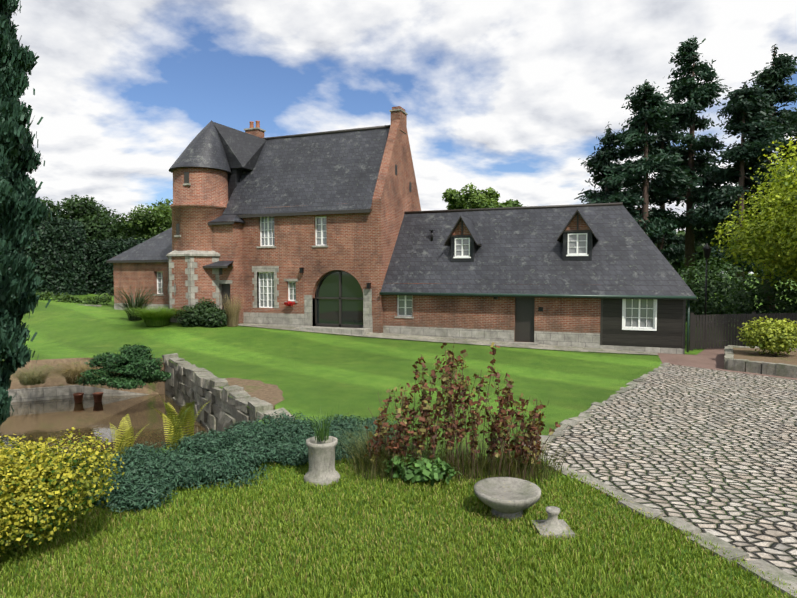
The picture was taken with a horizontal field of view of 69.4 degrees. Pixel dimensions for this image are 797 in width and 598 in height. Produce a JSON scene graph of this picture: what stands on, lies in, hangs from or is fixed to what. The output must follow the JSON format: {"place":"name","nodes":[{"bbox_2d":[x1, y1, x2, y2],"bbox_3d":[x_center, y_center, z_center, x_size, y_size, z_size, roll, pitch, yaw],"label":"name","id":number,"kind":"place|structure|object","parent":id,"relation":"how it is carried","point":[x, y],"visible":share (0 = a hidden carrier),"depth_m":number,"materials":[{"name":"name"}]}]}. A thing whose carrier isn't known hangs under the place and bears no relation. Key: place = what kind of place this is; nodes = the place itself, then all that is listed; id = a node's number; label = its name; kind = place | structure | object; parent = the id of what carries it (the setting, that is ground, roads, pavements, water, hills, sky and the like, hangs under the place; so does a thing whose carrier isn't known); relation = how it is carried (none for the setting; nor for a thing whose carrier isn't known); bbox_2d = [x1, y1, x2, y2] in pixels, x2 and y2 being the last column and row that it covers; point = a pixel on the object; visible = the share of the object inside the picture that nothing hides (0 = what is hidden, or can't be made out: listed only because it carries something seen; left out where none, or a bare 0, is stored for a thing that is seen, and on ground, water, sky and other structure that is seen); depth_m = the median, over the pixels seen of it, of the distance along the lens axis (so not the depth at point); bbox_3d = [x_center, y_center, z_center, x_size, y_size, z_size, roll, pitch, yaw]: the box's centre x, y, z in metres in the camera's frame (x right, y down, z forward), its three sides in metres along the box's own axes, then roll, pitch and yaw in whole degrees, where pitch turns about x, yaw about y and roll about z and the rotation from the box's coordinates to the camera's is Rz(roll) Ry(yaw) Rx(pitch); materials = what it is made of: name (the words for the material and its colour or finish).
{"place":"outdoors","nodes":[
{"label":"outdoors","id":0,"kind":"place"},
{"bbox_2d":[6,358,165,402],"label":"pond bank","id":1,"kind":"structure","parent":0,"point":[54,388],"depth_m":20.23,"materials":[{"name":"grey stone"}]},
{"bbox_2d":[0,394,213,458],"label":"pond water","id":2,"kind":"structure","parent":0,"point":[35,421],"depth_m":17.11,"materials":[{"name":"brown liquid"}]},
{"bbox_2d":[73,392,102,402],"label":"plant pots","id":3,"kind":"object","parent":2,"relation":"on","point":[78,397],"visible":1,"depth_m":19.47,"materials":[{"name":"brown"}]},
{"bbox_2d":[0,274,796,597],"bbox_3d":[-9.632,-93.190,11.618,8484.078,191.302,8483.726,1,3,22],"label":"lawn ground","id":4,"kind":"structure","parent":0,"point":[308,374],"depth_m":16.66,"materials":[{"name":"green plant"}]},
{"bbox_2d":[0,0,60,434],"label":"cypress tree","id":5,"kind":"object","parent":4,"relation":"on","point":[23,210],"visible":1,"depth_m":7.66,"materials":[{"name":"green plant"}]},
{"bbox_2d":[23,216,148,295],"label":"yew hedge","id":6,"kind":"object","parent":4,"relation":"on","point":[65,238],"depth_m":42.10,"materials":[{"name":"green plant"}]},
{"bbox_2d":[86,248,128,292],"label":"leaves","id":7,"kind":"object","parent":4,"relation":"on","point":[102,268],"depth_m":44.69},
{"bbox_2d":[106,395,210,462],"bbox_3d":[-4.077,2.311,10.036,1.787,1.308,2.408,-1,3,-25],"label":"fern foliage","id":8,"kind":"object","parent":4,"relation":"on","point":[175,424],"visible":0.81,"depth_m":10.21,"materials":[{"name":"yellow plant"}]},
{"bbox_2d":[170,162,227,250],"bbox_3d":[-10.081,-4.450,29.413,2.940,4.600,2.940,1,3,22],"label":"tower shaft","id":9,"kind":"object","parent":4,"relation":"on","point":[199,204],"visible":0.73,"depth_m":28.18,"materials":[{"name":"red brick"}]},
{"bbox_2d":[170,120,230,171],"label":"tower roof","id":10,"kind":"structure","parent":9,"relation":"on","point":[204,148],"depth_m":28.59,"materials":[{"name":"grey stone"}]},
{"bbox_2d":[169,167,231,173],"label":"roof eaves","id":11,"kind":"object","parent":9,"relation":"attached to","point":[171,170],"depth_m":28.22,"materials":[{"name":"black metal"}]},
{"bbox_2d":[45,344,399,514],"bbox_3d":[-6.815,2.584,12.348,8.056,1.818,12.982,-3,4,-45],"label":"juniper ground cover","id":12,"kind":"object","parent":4,"relation":"on","point":[198,457],"visible":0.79,"depth_m":9.20,"materials":[{"name":"green plant"}]},
{"bbox_2d":[10,286,439,474],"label":"plants","id":13,"kind":"object","parent":4,"relation":"on","point":[139,310],"visible":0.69,"depth_m":19.14,"materials":[{"name":"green plant"}]},
{"bbox_2d":[162,353,294,433],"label":"stone retaining wall","id":14,"kind":"structure","parent":4,"relation":"on","point":[186,383],"depth_m":15.76,"materials":[{"name":"stone"}]},
{"bbox_2d":[225,378,284,409],"bbox_3d":[-3.322,2.413,14.733,1.147,0.001,5.409,-2,3,-32],"label":"soil patch","id":15,"kind":"object","parent":4,"relation":"on","point":[268,393],"visible":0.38,"depth_m":15.21,"materials":[{"name":"brown soil"}]},
{"bbox_2d":[304,436,339,485],"bbox_3d":[-1.140,2.410,8.568,0.540,0.630,0.540,1,3,22],"label":"stone urn planter","id":16,"kind":"object","parent":4,"relation":"on","point":[322,471],"visible":1,"depth_m":8.40,"materials":[{"name":"grey stone"}]},
{"bbox_2d":[0,450,796,597],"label":"lawn grass","id":17,"kind":"structure","parent":4,"relation":"on","point":[518,545],"depth_m":6.36,"materials":[{"name":"green plant"}]},
{"bbox_2d":[0,297,796,556],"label":"shrub foliage","id":18,"kind":"object","parent":4,"relation":"on","point":[33,481],"visible":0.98,"depth_m":6.19,"materials":[{"name":"yellow plant"}]},
{"bbox_2d":[113,106,684,353],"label":"house walls","id":19,"kind":"structure","parent":4,"relation":"on","point":[360,248],"depth_m":26.55,"materials":[{"name":"brick"}]},
{"bbox_2d":[166,250,219,256],"bbox_3d":[-10.081,-2.312,29.509,3.363,0.320,3.363,1,3,22],"label":"stone ledge","id":20,"kind":"object","parent":19,"relation":"on","point":[193,253],"visible":0.57,"depth_m":28.04,"materials":[{"name":"grey stone"}]},
{"bbox_2d":[212,121,265,170],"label":"link roof","id":21,"kind":"structure","parent":19,"relation":"on","point":[242,150],"depth_m":29.83,"materials":[{"name":"stone"}]},
{"bbox_2d":[317,272,362,324],"bbox_3d":[-2.737,-0.033,27.133,2.680,2.680,0.001,1,3,22],"label":"arched door","id":22,"kind":"structure","parent":19,"relation":"attached to","point":[351,311],"depth_m":27.14,"materials":[{"name":"green wood"}]},
{"bbox_2d":[156,109,538,344],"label":"stone trims","id":23,"kind":"object","parent":19,"relation":"attached to","point":[308,309],"visible":0.54,"depth_m":27.89,"materials":[{"name":"grey stone"}]},
{"bbox_2d":[249,121,259,127],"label":"chimney pots","id":24,"kind":"object","parent":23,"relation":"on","point":[252,124],"visible":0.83,"depth_m":31.44,"materials":[{"name":"brown ceramic"}]},
{"bbox_2d":[107,128,694,295],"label":"slate roofs","id":25,"kind":"structure","parent":19,"relation":"on","point":[519,251],"depth_m":26.08,"materials":[{"name":"grey stone"}]},
{"bbox_2d":[106,125,695,348],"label":"doors and timber","id":26,"kind":"structure","parent":19,"relation":"attached to","point":[524,317],"depth_m":26.31,"materials":[{"name":"grey wood"}]},
{"bbox_2d":[157,216,656,330],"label":"window frames","id":27,"kind":"structure","parent":19,"relation":"attached to","point":[646,328],"depth_m":25.71,"materials":[{"name":"white wood"}]},
{"bbox_2d":[158,217,653,326],"bbox_3d":[-1.858,-1.615,27.149,25.550,5.080,1.030,1,3,22],"label":"window glass","id":28,"kind":"object","parent":27,"relation":"in","point":[644,303],"depth_m":25.97,"materials":[{"name":"grey glass"}]},
{"bbox_2d":[299,230,542,310],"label":"wall lanterns","id":29,"kind":"object","parent":19,"relation":"attached to","point":[369,287],"visible":0.77,"depth_m":26.11,"materials":[{"name":"grey metal"}]},
{"bbox_2d":[379,292,696,351],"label":"gutters","id":30,"kind":"object","parent":19,"relation":"attached to","point":[556,295],"visible":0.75,"depth_m":22.93,"materials":[{"name":"black metal"}]},
{"bbox_2d":[28,182,777,304],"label":"trees","id":31,"kind":"object","parent":4,"relation":"on","point":[95,222],"depth_m":58.07,"materials":[{"name":"green plant"}]},
{"bbox_2d":[334,342,579,485],"bbox_3d":[0.905,1.663,8.733,3.905,2.062,1.659,0,3,0],"label":"dark perennial","id":32,"kind":"object","parent":4,"relation":"on","point":[414,469],"depth_m":8.57,"materials":[{"name":"brown plant"}]},
{"bbox_2d":[474,477,540,520],"bbox_3d":[1.386,2.583,7.348,0.840,0.335,0.840,1,3,22],"label":"birdbath","id":33,"kind":"object","parent":4,"relation":"on","point":[506,497],"visible":0.98,"depth_m":7.25,"materials":[{"name":"grey stone"}]},
{"bbox_2d":[531,506,574,538],"bbox_3d":[1.841,2.637,6.869,0.400,0.270,0.400,0,3,-3],"label":"stone ornament","id":34,"kind":"object","parent":4,"relation":"on","point":[552,523],"visible":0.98,"depth_m":6.80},
{"bbox_2d":[535,364,796,577],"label":"cobblestone driveway","id":35,"kind":"structure","parent":4,"relation":"on","point":[711,451],"depth_m":9.91,"materials":[{"name":"beige stone"}]},
{"bbox_2d":[520,362,796,597],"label":"kerb stones","id":36,"kind":"object","parent":35,"relation":"on","point":[774,571],"visible":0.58,"depth_m":7.01,"materials":[{"name":"grey stone"}]},
{"bbox_2d":[574,35,796,313],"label":"conifers","id":37,"kind":"object","parent":4,"relation":"on","point":[673,173],"depth_m":42.21,"materials":[{"name":"green plant"}]},
{"bbox_2d":[702,244,711,320],"bbox_3d":[13.638,-0.281,25.533,0.388,4.420,0.388,2,4,44],"label":"garden lamp post","id":38,"kind":"object","parent":4,"relation":"on","point":[706,248],"visible":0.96,"depth_m":25.46,"materials":[{"name":"grey metal"}]},
{"bbox_2d":[678,137,796,328],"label":"trees","id":39,"kind":"object","parent":4,"relation":"on","point":[776,224],"depth_m":25.81,"materials":[{"name":"green plant"}]},
{"bbox_2d":[724,345,796,377],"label":"raised bed","id":40,"kind":"object","parent":4,"relation":"on","point":[744,359],"visible":0.9,"depth_m":18.16,"materials":[{"name":"grey stone"}]},
{"bbox_2d":[11,0,796,273],"label":"sky","id":41,"kind":"structure","parent":0,"point":[507,97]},
{"bbox_2d":[238,323,657,354],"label":"paving path","id":42,"kind":"structure","parent":0,"point":[455,340],"depth_m":24.42,"materials":[{"name":"stone"}]},
{"bbox_2d":[657,345,796,379],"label":"brick paving","id":43,"kind":"structure","parent":0,"point":[711,358],"depth_m":20.26,"materials":[{"name":"brown brick"}]},
{"bbox_2d":[689,312,796,350],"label":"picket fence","id":44,"kind":"object","parent":43,"relation":"on","point":[710,331],"visible":0.58,"depth_m":23.16,"materials":[{"name":"grey wood"}]}
]}

